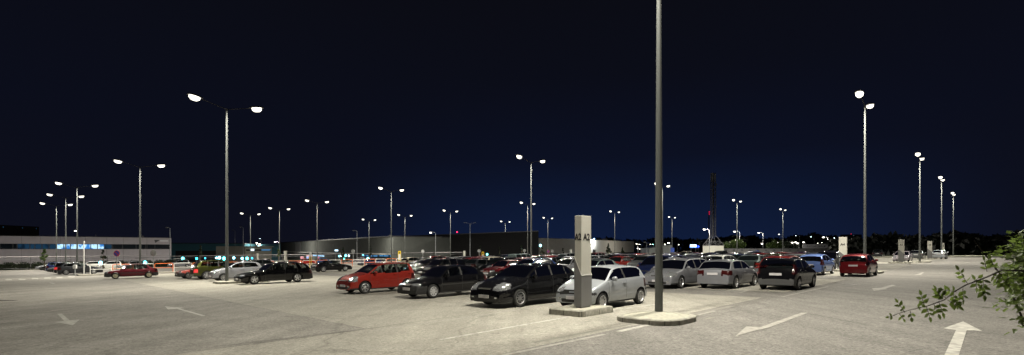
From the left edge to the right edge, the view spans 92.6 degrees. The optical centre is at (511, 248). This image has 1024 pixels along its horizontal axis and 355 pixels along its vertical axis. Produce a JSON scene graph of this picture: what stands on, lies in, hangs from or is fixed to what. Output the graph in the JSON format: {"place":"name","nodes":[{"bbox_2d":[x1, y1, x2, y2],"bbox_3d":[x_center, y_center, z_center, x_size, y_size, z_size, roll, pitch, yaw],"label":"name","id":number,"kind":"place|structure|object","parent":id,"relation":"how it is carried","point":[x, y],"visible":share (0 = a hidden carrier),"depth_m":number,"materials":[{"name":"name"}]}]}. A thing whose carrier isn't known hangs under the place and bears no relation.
{"place":"outdoors","nodes":[
{"label":"outdoors","id":0,"kind":"place"},
{"bbox_2d":[0,261,396,275],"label":"parking lot","id":1,"kind":"structure","parent":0,"point":[41,272],"depth_m":76.42,"materials":[{"name":"asphalt"}]},
{"bbox_2d":[46,193,84,262],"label":"lamp mast","id":2,"kind":"object","parent":1,"relation":"on","point":[50,194],"visible":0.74,"depth_m":84.50,"materials":[{"name":"grey metal"}]},
{"bbox_2d":[54,181,98,262],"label":"lamp mast","id":3,"kind":"object","parent":1,"relation":"on","point":[60,183],"visible":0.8,"depth_m":72.28,"materials":[{"name":"grey metal"}]},
{"bbox_2d":[96,261,121,267],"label":"parked car","id":4,"kind":"object","parent":1,"relation":"on","point":[111,263],"visible":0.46,"depth_m":92.60,"materials":[{"name":"white paint"}]},
{"bbox_2d":[118,260,147,267],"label":"parked car","id":5,"kind":"object","parent":1,"relation":"on","point":[132,262],"visible":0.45,"depth_m":92.91,"materials":[{"name":"silver paint"}]},
{"bbox_2d":[168,260,189,266],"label":"parked car","id":6,"kind":"object","parent":1,"relation":"on","point":[185,263],"visible":0.92,"depth_m":101.97,"materials":[{"name":"silver paint"}]},
{"bbox_2d":[240,212,260,260],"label":"lamp mast","id":7,"kind":"object","parent":1,"relation":"on","point":[250,231],"visible":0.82,"depth_m":125.10,"materials":[{"name":"grey metal"}]},
{"bbox_2d":[268,207,290,260],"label":"lamp mast","id":8,"kind":"object","parent":1,"relation":"on","point":[279,226],"visible":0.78,"depth_m":112.82,"materials":[{"name":"grey metal"}]},
{"bbox_2d":[305,199,328,262],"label":"lamp mast","id":9,"kind":"object","parent":1,"relation":"on","point":[307,200],"visible":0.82,"depth_m":98.87,"materials":[{"name":"grey metal"}]},
{"bbox_2d":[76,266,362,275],"bbox_3d":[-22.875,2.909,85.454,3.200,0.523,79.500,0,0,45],"label":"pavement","id":10,"kind":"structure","parent":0,"point":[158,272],"depth_m":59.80,"materials":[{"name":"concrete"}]},
{"bbox_2d":[213,280,268,283],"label":"traffic island","id":11,"kind":"structure","parent":0,"point":[225,282],"depth_m":34.84,"materials":[{"name":"concrete"}]},
{"bbox_2d":[187,93,263,280],"bbox_3d":[-20.823,-4.265,35.700,0.500,13.242,4.948,0,0,45],"label":"lamp mast","id":12,"kind":"object","parent":11,"relation":"on","point":[194,97],"visible":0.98,"depth_m":35.64,"materials":[{"name":"grey metal"}]},
{"bbox_2d":[0,257,1023,354],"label":"parking lot","id":13,"kind":"structure","parent":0,"point":[838,318],"depth_m":12.19,"materials":[{"name":"grey asphalt"}]},
{"bbox_2d":[39,202,72,261],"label":"lamp mast","id":14,"kind":"object","parent":13,"relation":"on","point":[70,204],"visible":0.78,"depth_m":97.12,"materials":[{"name":"grey metal"}]},
{"bbox_2d":[57,263,102,274],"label":"parked car","id":15,"kind":"object","parent":13,"relation":"on","point":[68,267],"visible":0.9,"depth_m":61.21,"materials":[{"name":"grey paint"}]},
{"bbox_2d":[0,275,361,354],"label":"driving lane","id":16,"kind":"structure","parent":13,"relation":"on","point":[117,317],"depth_m":14.53,"materials":[{"name":"grey asphalt"}]},
{"bbox_2d":[58,314,79,324],"bbox_3d":[-14.107,2.213,15.524,0.556,0.073,4.387,0,0,-42],"label":"painted arrow","id":17,"kind":"object","parent":16,"relation":"on","point":[67,320],"visible":1,"depth_m":14.83,"materials":[{"name":"paint"}]},
{"bbox_2d":[165,306,204,315],"bbox_3d":[-11.767,2.196,17.403,0.532,0.081,4.855,0,0,-43],"label":"painted arrow","id":18,"kind":"object","parent":16,"relation":"on","point":[183,310],"visible":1,"depth_m":17.79,"materials":[{"name":"paint"}]},
{"bbox_2d":[252,260,273,265],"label":"parked car","id":19,"kind":"object","parent":13,"relation":"on","point":[262,262],"visible":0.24,"depth_m":67.55,"materials":[{"name":"grey paint"}]},
{"bbox_2d":[173,329,494,354],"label":"parking bays","id":20,"kind":"object","parent":13,"relation":"on","point":[366,342],"visible":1,"depth_m":10.01,"materials":[{"name":"grey asphalt"}]},
{"bbox_2d":[357,258,381,265],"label":"parked car","id":21,"kind":"object","parent":13,"relation":"on","point":[371,260],"visible":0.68,"depth_m":84.39,"materials":[{"name":"blue paint"}]},
{"bbox_2d":[378,186,403,261],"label":"lamp mast","id":22,"kind":"object","parent":13,"relation":"on","point":[391,217],"visible":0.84,"depth_m":82.28,"materials":[{"name":"grey metal"}]},
{"bbox_2d":[109,273,762,354],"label":"parking bays","id":23,"kind":"object","parent":13,"relation":"on","point":[381,307],"visible":0.8,"depth_m":16.62,"materials":[{"name":"grey asphalt"}]},
{"bbox_2d":[104,264,157,278],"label":"parked car","id":24,"kind":"object","parent":23,"relation":"on","point":[127,270],"visible":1,"depth_m":46.91,"materials":[{"name":"red paint"}]},
{"bbox_2d":[113,159,165,263],"bbox_3d":[-43.417,-3.609,57.073,4.948,13.242,0.500,0,0,-45],"label":"lamp mast","id":25,"kind":"object","parent":23,"relation":"on","point":[121,161],"visible":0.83,"depth_m":57.02,"materials":[{"name":"grey metal"}]},
{"bbox_2d":[175,269,191,278],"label":"parked car","id":26,"kind":"object","parent":23,"relation":"on","point":[183,273],"visible":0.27,"depth_m":43.89,"materials":[{"name":"red paint"}]},
{"bbox_2d":[189,260,229,278],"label":"parked car","id":27,"kind":"object","parent":23,"relation":"on","point":[201,269],"visible":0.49,"depth_m":42.07,"materials":[{"name":"green paint"}]},
{"bbox_2d":[208,261,261,280],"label":"parked car","id":28,"kind":"object","parent":23,"relation":"on","point":[235,268],"visible":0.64,"depth_m":39.17,"materials":[{"name":"silver paint"}]},
{"bbox_2d":[234,261,312,283],"bbox_3d":[-17.098,1.673,35.140,4.860,1.519,2.150,0,-1,-45],"label":"parked car","id":29,"kind":"object","parent":23,"relation":"on","point":[294,271],"visible":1,"depth_m":34.65,"materials":[{"name":"black paint"}]},
{"bbox_2d":[336,262,414,293],"bbox_3d":[-7.002,1.446,25.290,3.728,1.508,1.990,0,-1,-45],"label":"parked car","id":30,"kind":"object","parent":23,"relation":"on","point":[365,279],"visible":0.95,"depth_m":24.61,"materials":[{"name":"red paint"}]},
{"bbox_2d":[397,265,486,297],"bbox_3d":[-3.100,1.428,22.297,4.050,1.378,1.990,0,-1,-45],"label":"parked car","id":31,"kind":"object","parent":23,"relation":"on","point":[433,282],"visible":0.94,"depth_m":21.58,"materials":[{"name":"black paint"}]},
{"bbox_2d":[375,305,549,330],"bbox_3d":[-0.944,2.017,14.902,0.090,0.026,7.374,0,0,42],"label":"parking line","id":32,"kind":"object","parent":23,"relation":"on","point":[457,318],"visible":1,"depth_m":14.01,"materials":[{"name":"paint"}]},
{"bbox_2d":[439,316,571,339],"bbox_3d":[0.113,1.981,12.569,0.100,0.018,4.997,0,0,43],"label":"parking line","id":33,"kind":"object","parent":23,"relation":"on","point":[502,328],"visible":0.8,"depth_m":12.18,"materials":[{"name":"paint"}]},
{"bbox_2d":[470,263,573,306],"bbox_3d":[0.545,1.286,18.454,4.358,1.488,2.090,0,-1,-45],"label":"parked car","id":34,"kind":"object","parent":23,"relation":"on","point":[518,285],"visible":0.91,"depth_m":17.49,"materials":[{"name":"black paint"}]},
{"bbox_2d":[549,304,612,316],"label":"traffic island","id":35,"kind":"structure","parent":23,"relation":"on","point":[572,310],"depth_m":14.64,"materials":[{"name":"concrete"}]},
{"bbox_2d":[574,215,591,307],"bbox_3d":[2.192,0.394,15.089,0.544,2.825,0.295,0,0,-45],"label":"sign pylon","id":36,"kind":"object","parent":35,"relation":"on","point":[582,281],"visible":1,"depth_m":14.94,"materials":[{"name":"metal"}]},
{"bbox_2d":[534,323,634,342],"bbox_3d":[1.821,1.947,11.483,3.726,0.020,0.130,0,0,-42],"label":"painted line","id":37,"kind":"object","parent":23,"relation":"on","point":[582,333],"visible":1,"depth_m":11.27,"materials":[{"name":"paint"}]},
{"bbox_2d":[556,265,646,305],"bbox_3d":[3.170,1.272,17.138,3.448,1.418,1.930,0,-1,-45],"label":"parked car","id":38,"kind":"object","parent":23,"relation":"on","point":[613,283],"visible":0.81,"depth_m":16.49,"materials":[{"name":"silver paint"}]},
{"bbox_2d":[508,254,529,257],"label":"parked car","id":39,"kind":"object","parent":13,"relation":"on","point":[518,255],"visible":0.2,"depth_m":56.82,"materials":[{"name":"teal paint"}]},
{"bbox_2d":[520,201,534,253],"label":"lamp mast","id":40,"kind":"object","parent":13,"relation":"on","point":[521,202],"visible":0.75,"depth_m":108.75,"materials":[{"name":"grey metal"}]},
{"bbox_2d":[516,154,544,256],"bbox_3d":[2.267,-4.266,57.732,4.948,13.242,0.500,0,0,-45],"label":"lamp mast","id":41,"kind":"object","parent":13,"relation":"on","point":[519,156],"visible":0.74,"depth_m":57.67,"materials":[{"name":"grey metal"}]},
{"bbox_2d":[501,334,605,354],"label":"edge line","id":42,"kind":"object","parent":13,"relation":"on","point":[552,344],"visible":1,"depth_m":9.87,"materials":[{"name":"paint"}]},
{"bbox_2d":[312,268,841,291],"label":"parking bays","id":43,"kind":"object","parent":13,"relation":"on","point":[744,287],"visible":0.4,"depth_m":25.31,"materials":[{"name":"asphalt"}]},
{"bbox_2d":[311,260,351,271],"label":"parked car","id":44,"kind":"object","parent":43,"relation":"on","point":[323,266],"visible":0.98,"depth_m":57.77,"materials":[{"name":"black paint"}]},
{"bbox_2d":[410,259,435,274],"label":"parked car","id":45,"kind":"object","parent":43,"relation":"on","point":[424,262],"visible":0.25,"depth_m":44.37,"materials":[{"name":"black paint"}]},
{"bbox_2d":[415,258,465,274],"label":"parked car","id":46,"kind":"object","parent":43,"relation":"on","point":[435,263],"visible":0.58,"depth_m":42.51,"materials":[{"name":"black paint"}]},
{"bbox_2d":[465,259,490,268],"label":"parked car","id":47,"kind":"object","parent":43,"relation":"on","point":[476,263],"visible":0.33,"depth_m":45.95,"materials":[{"name":"grey paint"}]},
{"bbox_2d":[478,257,517,270],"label":"parked car","id":48,"kind":"object","parent":43,"relation":"on","point":[489,264],"visible":0.33,"depth_m":44.72,"materials":[{"name":"black paint"}]},
{"bbox_2d":[481,260,520,277],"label":"parked car","id":49,"kind":"object","parent":43,"relation":"on","point":[493,270],"visible":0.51,"depth_m":36.67,"materials":[{"name":"red paint"}]},
{"bbox_2d":[505,258,555,268],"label":"parked car","id":50,"kind":"object","parent":43,"relation":"on","point":[536,260],"visible":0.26,"depth_m":35.72,"materials":[{"name":"blue paint"}]},
{"bbox_2d":[555,258,573,268],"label":"parked car","id":51,"kind":"object","parent":43,"relation":"on","point":[568,262],"visible":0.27,"depth_m":39.49,"materials":[{"name":"silver paint"}]},
{"bbox_2d":[571,259,616,271],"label":"parked car","id":52,"kind":"object","parent":43,"relation":"on","point":[595,262],"visible":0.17,"depth_m":32.09,"materials":[{"name":"teal paint"}]},
{"bbox_2d":[636,254,686,274],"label":"parked car","id":53,"kind":"object","parent":43,"relation":"on","point":[647,264],"visible":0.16,"depth_m":27.91,"materials":[{"name":"blue paint"}]},
{"bbox_2d":[644,257,705,287],"bbox_3d":[8.804,1.207,25.963,4.540,1.540,2.050,0,-1,-45],"label":"parked car","id":54,"kind":"object","parent":43,"relation":"on","point":[678,272],"visible":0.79,"depth_m":24.94,"materials":[{"name":"silver paint"}]},
{"bbox_2d":[697,259,757,288],"bbox_3d":[11.189,1.226,25.207,4.173,1.418,2.035,0,-1,-45],"label":"parked car","id":55,"kind":"object","parent":43,"relation":"on","point":[734,274],"visible":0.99,"depth_m":23.96,"materials":[{"name":"silver paint"}]},
{"bbox_2d":[753,255,799,281],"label":"parked car","id":56,"kind":"object","parent":43,"relation":"on","point":[765,258],"visible":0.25,"depth_m":28.74,"materials":[{"name":"red paint"}]},
{"bbox_2d":[758,258,816,289],"bbox_3d":[13.481,1.161,23.853,3.940,1.458,1.980,0,-1,-45],"label":"parked car","id":57,"kind":"object","parent":43,"relation":"on","point":[796,273],"visible":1,"depth_m":22.62,"materials":[{"name":"black paint"}]},
{"bbox_2d":[690,306,733,313],"bbox_3d":[6.345,1.915,15.397,2.847,0.016,0.220,0,0,-43],"label":"painted line","id":58,"kind":"object","parent":13,"relation":"on","point":[712,310],"visible":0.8,"depth_m":15.24,"materials":[{"name":"paint"}]},
{"bbox_2d":[736,313,805,335],"bbox_3d":[6.722,1.884,12.525,5.387,0.023,0.458,0,0,-41],"label":"painted arrow","id":59,"kind":"object","parent":13,"relation":"on","point":[746,329],"visible":1,"depth_m":11.90,"materials":[{"name":"paint"}]},
{"bbox_2d":[816,270,887,275],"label":"parking bays","id":60,"kind":"object","parent":13,"relation":"on","point":[829,274],"visible":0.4,"depth_m":35.13,"materials":[{"name":"asphalt"}]},
{"bbox_2d":[401,257,417,263],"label":"parked car","id":61,"kind":"object","parent":60,"relation":"on","point":[408,260],"visible":0.27,"depth_m":73.52,"materials":[{"name":"beige paint"}]},
{"bbox_2d":[609,256,631,264],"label":"parked car","id":62,"kind":"object","parent":60,"relation":"on","point":[622,260],"visible":0.29,"depth_m":48.52,"materials":[{"name":"red paint"}]},
{"bbox_2d":[627,255,652,266],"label":"parked car","id":63,"kind":"object","parent":60,"relation":"on","point":[635,261],"visible":0.38,"depth_m":46.61,"materials":[{"name":"grey paint"}]},
{"bbox_2d":[707,254,736,259],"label":"parked car","id":64,"kind":"object","parent":60,"relation":"on","point":[716,257],"visible":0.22,"depth_m":40.33,"materials":[{"name":"white paint"}]},
{"bbox_2d":[737,255,765,269],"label":"parked car","id":65,"kind":"object","parent":60,"relation":"on","point":[750,260],"visible":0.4,"depth_m":38.09,"materials":[{"name":"teal paint"}]},
{"bbox_2d":[800,254,834,274],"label":"parked car","id":66,"kind":"object","parent":60,"relation":"on","point":[823,264],"visible":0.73,"depth_m":34.82,"materials":[{"name":"blue paint"}]},
{"bbox_2d":[816,251,840,268],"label":"parked car","id":67,"kind":"object","parent":60,"relation":"on","point":[834,255],"visible":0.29,"depth_m":41.62,"materials":[{"name":"black paint"}]},
{"bbox_2d":[839,254,877,276],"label":"parked car","id":68,"kind":"object","parent":60,"relation":"on","point":[851,264],"visible":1,"depth_m":32.38,"materials":[{"name":"red paint"}]},
{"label":"traffic island","id":69,"kind":"object","parent":60,"relation":"on","visible":0},
{"bbox_2d":[839,237,846,261],"bbox_3d":[28.101,0.340,41.499,0.602,2.705,0.286,0,0,45],"label":"sign pylon","id":70,"kind":"object","parent":69,"relation":"on","point":[842,246],"visible":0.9,"depth_m":41.42,"materials":[{"name":"metal"}]},
{"bbox_2d":[872,250,884,256],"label":"parked car","id":71,"kind":"object","parent":13,"relation":"on","point":[881,253],"visible":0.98,"depth_m":99.67,"materials":[{"name":"grey paint"}]},
{"bbox_2d":[877,262,920,263],"bbox_3d":[26.658,2.216,82.590,65.900,1.132,11.500,0,0,45],"label":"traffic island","id":72,"kind":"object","parent":13,"relation":"on","point":[895,263],"visible":0.2,"depth_m":58.19,"materials":[{"name":"concrete"}]},
{"bbox_2d":[892,251,912,261],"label":"parked car","id":73,"kind":"object","parent":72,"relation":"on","point":[908,256],"visible":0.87,"depth_m":63.47,"materials":[{"name":"paint"}]},
{"bbox_2d":[874,259,938,260],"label":"parking bays","id":74,"kind":"object","parent":13,"relation":"on","point":[913,259],"visible":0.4,"depth_m":74.09,"materials":[{"name":"asphalt"}]},
{"bbox_2d":[911,250,925,257],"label":"parked car","id":75,"kind":"object","parent":13,"relation":"on","point":[915,253],"visible":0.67,"depth_m":76.82,"materials":[{"name":"grey paint"}]},
{"bbox_2d":[873,255,1013,257],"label":"kerb","id":76,"kind":"structure","parent":13,"relation":"on","point":[926,256],"depth_m":94.44,"materials":[{"name":"concrete"}]},
{"bbox_2d":[886,230,1023,334],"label":"leafy bush","id":77,"kind":"object","parent":13,"relation":"on","point":[1009,278],"visible":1,"depth_m":2.76,"materials":[{"name":"green plant"}]},
{"bbox_2d":[945,322,980,354],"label":"painted arrow","id":78,"kind":"object","parent":13,"relation":"on","point":[956,342],"visible":1,"depth_m":10.20,"materials":[{"name":"paint"}]},
{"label":"parking bays","id":79,"kind":"structure","parent":13,"relation":"on","visible":0},
{"bbox_2d":[932,250,948,258],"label":"parked car","id":80,"kind":"object","parent":79,"relation":"on","point":[939,254],"visible":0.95,"depth_m":77.11,"materials":[{"name":"silver paint"}]},
{"bbox_2d":[938,176,944,258],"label":"lamp mast","id":81,"kind":"object","parent":79,"relation":"on","point":[939,177],"visible":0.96,"depth_m":79.37,"materials":[{"name":"grey metal"}]},
{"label":"traffic island","id":82,"kind":"object","parent":13,"relation":"on","visible":0},
{"bbox_2d":[927,241,931,257],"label":"sign pylon","id":83,"kind":"object","parent":82,"relation":"on","point":[929,249],"visible":1,"depth_m":76.43,"materials":[{"name":"metal"}]},
{"bbox_2d":[0,0,1023,248],"label":"sky","id":84,"kind":"structure","parent":0,"point":[436,101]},
{"bbox_2d":[190,249,1014,265],"bbox_3d":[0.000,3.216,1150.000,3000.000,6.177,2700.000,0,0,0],"label":"ground","id":85,"kind":"structure","parent":0,"point":[677,252],"depth_m":162.64,"materials":[{"name":"asphalt"}]},
{"bbox_2d":[0,225,38,235],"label":"factory block","id":86,"kind":"structure","parent":85,"relation":"on","point":[11,230],"depth_m":206.20,"materials":[{"name":"black"}]},
{"bbox_2d":[39,249,47,265],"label":"tree","id":87,"kind":"object","parent":85,"relation":"on","point":[43,256],"visible":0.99,"depth_m":87.84,"materials":[{"name":"green plant"}]},
{"bbox_2d":[0,235,170,263],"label":"office building","id":88,"kind":"structure","parent":85,"relation":"on","point":[21,248],"depth_m":124.39,"materials":[{"name":"grey"}]},
{"bbox_2d":[0,259,185,269],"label":"hedge","id":89,"kind":"object","parent":85,"relation":"on","point":[11,266],"visible":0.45,"depth_m":97.67,"materials":[{"name":"green plant"}]},
{"bbox_2d":[171,243,254,261],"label":"teal hall","id":90,"kind":"structure","parent":85,"relation":"on","point":[188,251],"depth_m":218.43,"materials":[{"name":"grey"}]},
{"bbox_2d":[216,246,272,262],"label":"cream office","id":91,"kind":"structure","parent":85,"relation":"on","point":[264,252],"depth_m":167.98,"materials":[{"name":"beige"}]},
{"bbox_2d":[258,244,280,261],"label":"teal annex","id":92,"kind":"object","parent":85,"relation":"on","point":[275,247],"visible":0.15,"depth_m":183.19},
{"bbox_2d":[280,236,449,260],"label":"grey hall","id":93,"kind":"structure","parent":85,"relation":"on","point":[406,246],"depth_m":174.74,"materials":[{"name":"grey metal"}]},
{"bbox_2d":[410,231,538,256],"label":"black hall","id":94,"kind":"structure","parent":85,"relation":"on","point":[491,243],"depth_m":154.73,"materials":[{"name":"grey"}]},
{"bbox_2d":[539,238,633,254],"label":"pale hall","id":95,"kind":"structure","parent":85,"relation":"on","point":[556,245],"depth_m":250.49,"materials":[{"name":"grey"}]},
{"bbox_2d":[641,245,671,253],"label":"shed","id":96,"kind":"structure","parent":85,"relation":"on","point":[667,249],"depth_m":190.00,"materials":[{"name":"grey"}]},
{"bbox_2d":[703,173,723,252],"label":"lattice tower","id":97,"kind":"structure","parent":85,"relation":"on","point":[715,247],"depth_m":149.54,"materials":[{"name":"grey metal"}]},
{"bbox_2d":[723,238,745,247],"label":"tree","id":98,"kind":"object","parent":85,"relation":"on","point":[733,244],"visible":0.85,"depth_m":163.74,"materials":[{"name":"green plant"}]},
{"bbox_2d":[765,239,783,247],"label":"tree","id":99,"kind":"object","parent":85,"relation":"on","point":[774,244],"visible":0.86,"depth_m":167.10,"materials":[{"name":"green plant"}]},
{"bbox_2d":[724,244,827,252],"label":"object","id":100,"kind":"structure","parent":85,"relation":"on","point":[811,248],"depth_m":156.08,"materials":[{"name":"grey"}]},
{"bbox_2d":[781,240,801,247],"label":"tree","id":101,"kind":"object","parent":85,"relation":"on","point":[788,244],"visible":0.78,"depth_m":170.71,"materials":[{"name":"green plant"}]},
{"bbox_2d":[570,229,1023,254],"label":"woods","id":102,"kind":"object","parent":85,"relation":"on","point":[965,243],"visible":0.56,"depth_m":141.07,"materials":[{"name":"plant"}]},
{"bbox_2d":[951,192,954,255],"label":"lamp mast","id":103,"kind":"object","parent":85,"relation":"on","point":[953,193],"visible":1,"depth_m":102.21,"materials":[{"name":"grey metal"}]},
{"bbox_2d":[617,311,695,325],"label":"traffic island","id":104,"kind":"structure","parent":0,"point":[662,318],"depth_m":12.83,"materials":[{"name":"concrete"}]},
{"bbox_2d":[655,0,662,311],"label":"lamp mast","id":105,"kind":"object","parent":104,"relation":"on","point":[658,256],"visible":1,"depth_m":14.06,"materials":[{"name":"grey metal"}]},
{"bbox_2d":[855,90,873,253],"bbox_3d":[26.799,-4.943,37.123,0.500,13.242,4.948,0,0,45],"label":"lamp mast","id":106,"kind":"object","parent":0,"point":[859,93],"visible":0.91,"depth_m":37.06,"materials":[{"name":"grey metal"}]},
{"bbox_2d":[909,261,930,262],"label":"traffic island","id":107,"kind":"structure","parent":0,"point":[920,261],"depth_m":60.39,"materials":[{"name":"concrete"}]},
{"bbox_2d":[915,152,923,260],"bbox_3d":[50.468,-5.080,60.500,4.948,13.242,0.500,0,0,-45],"label":"lamp mast","id":108,"kind":"object","parent":107,"relation":"on","point":[918,155],"visible":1,"depth_m":60.45,"materials":[{"name":"grey metal"}]},
{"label":"kerb","id":109,"kind":"structure","parent":0,"visible":0},
{"bbox_2d":[0,255,170,268],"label":"perimeter fence","id":110,"kind":"object","parent":109,"relation":"on","point":[82,258],"visible":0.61,"depth_m":103.45,"materials":[{"name":"grey"}]},
{"bbox_2d":[171,252,461,264],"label":"perimeter fence","id":111,"kind":"object","parent":109,"relation":"on","point":[335,254],"visible":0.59,"depth_m":124.07,"materials":[{"name":"grey"}]},
{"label":"traffic island","id":112,"kind":"object","parent":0,"visible":0},
{"bbox_2d":[898,240,904,261],"bbox_3d":[47.385,0.219,59.499,0.602,2.705,0.286,0,0,45],"label":"sign pylon","id":113,"kind":"object","parent":112,"relation":"on","point":[901,255],"visible":1,"depth_m":59.39,"materials":[{"name":"metal"}]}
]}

